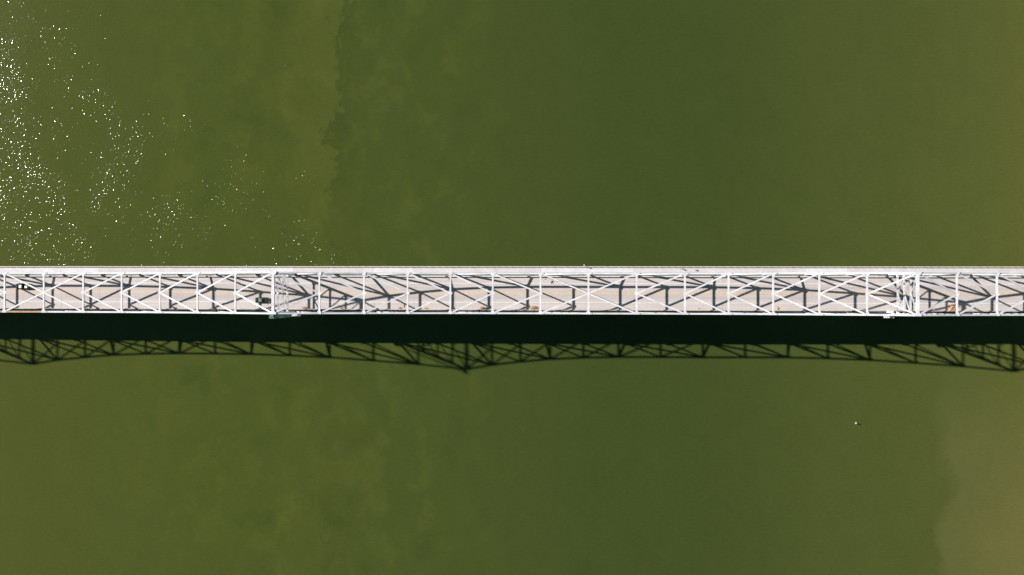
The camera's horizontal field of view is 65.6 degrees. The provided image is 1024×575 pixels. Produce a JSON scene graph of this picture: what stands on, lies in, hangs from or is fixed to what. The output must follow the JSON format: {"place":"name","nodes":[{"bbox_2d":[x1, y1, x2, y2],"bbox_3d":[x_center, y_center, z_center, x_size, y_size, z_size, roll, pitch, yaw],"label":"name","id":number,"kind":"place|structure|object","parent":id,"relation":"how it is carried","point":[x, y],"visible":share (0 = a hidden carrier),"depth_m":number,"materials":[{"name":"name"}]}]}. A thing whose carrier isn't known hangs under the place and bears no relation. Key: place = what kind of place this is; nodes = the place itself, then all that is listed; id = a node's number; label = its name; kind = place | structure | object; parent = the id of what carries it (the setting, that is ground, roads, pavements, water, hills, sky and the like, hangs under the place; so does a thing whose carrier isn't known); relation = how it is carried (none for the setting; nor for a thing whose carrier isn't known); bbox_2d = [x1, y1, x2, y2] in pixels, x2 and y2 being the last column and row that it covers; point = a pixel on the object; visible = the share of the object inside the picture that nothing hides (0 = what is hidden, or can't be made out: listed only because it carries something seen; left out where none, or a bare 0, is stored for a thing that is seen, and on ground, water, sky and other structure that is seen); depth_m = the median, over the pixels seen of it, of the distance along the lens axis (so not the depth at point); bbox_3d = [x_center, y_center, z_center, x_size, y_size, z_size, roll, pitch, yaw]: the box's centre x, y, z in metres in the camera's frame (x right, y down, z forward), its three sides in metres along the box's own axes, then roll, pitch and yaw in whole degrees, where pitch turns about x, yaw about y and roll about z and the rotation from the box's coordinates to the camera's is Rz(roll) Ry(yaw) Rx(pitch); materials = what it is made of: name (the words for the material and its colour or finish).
{"place":"outdoors","nodes":[
{"label":"outdoors","id":0,"kind":"place"},
{"bbox_2d":[0,0,1023,574],"bbox_3d":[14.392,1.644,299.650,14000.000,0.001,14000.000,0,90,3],"label":"water","id":1,"kind":"structure","parent":0,"point":[510,132],"depth_m":300.36,"materials":[{"name":"green liquid"}]},
{"bbox_2d":[0,265,1023,318],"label":"truss bridge","id":2,"kind":"structure","parent":1,"relation":"in","point":[892,313],"depth_m":262.13,"materials":[{"name":"white metal"}]},
{"bbox_2d":[0,266,586,266],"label":"railing","id":3,"kind":"object","parent":2,"relation":"on","point":[280,266],"visible":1,"depth_m":274.68,"materials":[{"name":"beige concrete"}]},
{"bbox_2d":[0,275,1023,311],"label":"road","id":4,"kind":"structure","parent":2,"relation":"on","point":[670,293],"depth_m":271.77,"materials":[{"name":"concrete"}]},
{"bbox_2d":[16,283,29,288],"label":"pickup truck","id":5,"kind":"object","parent":4,"relation":"on","point":[20,285],"visible":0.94,"depth_m":279.90,"materials":[{"name":"white paint"}]},
{"bbox_2d":[255,297,269,302],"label":"sedan car","id":6,"kind":"object","parent":4,"relation":"on","point":[262,300],"visible":1,"depth_m":275.15,"materials":[{"name":"black paint"}]},
{"bbox_2d":[0,267,1023,272],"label":"pavement","id":7,"kind":"structure","parent":2,"relation":"on","point":[566,269],"depth_m":271.40,"materials":[{"name":"concrete"}]},
{"bbox_2d":[0,308,1023,311],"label":"guardrail","id":8,"kind":"object","parent":2,"relation":"on","point":[590,310],"visible":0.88,"depth_m":269.45,"materials":[{"name":"metal"}]}
]}

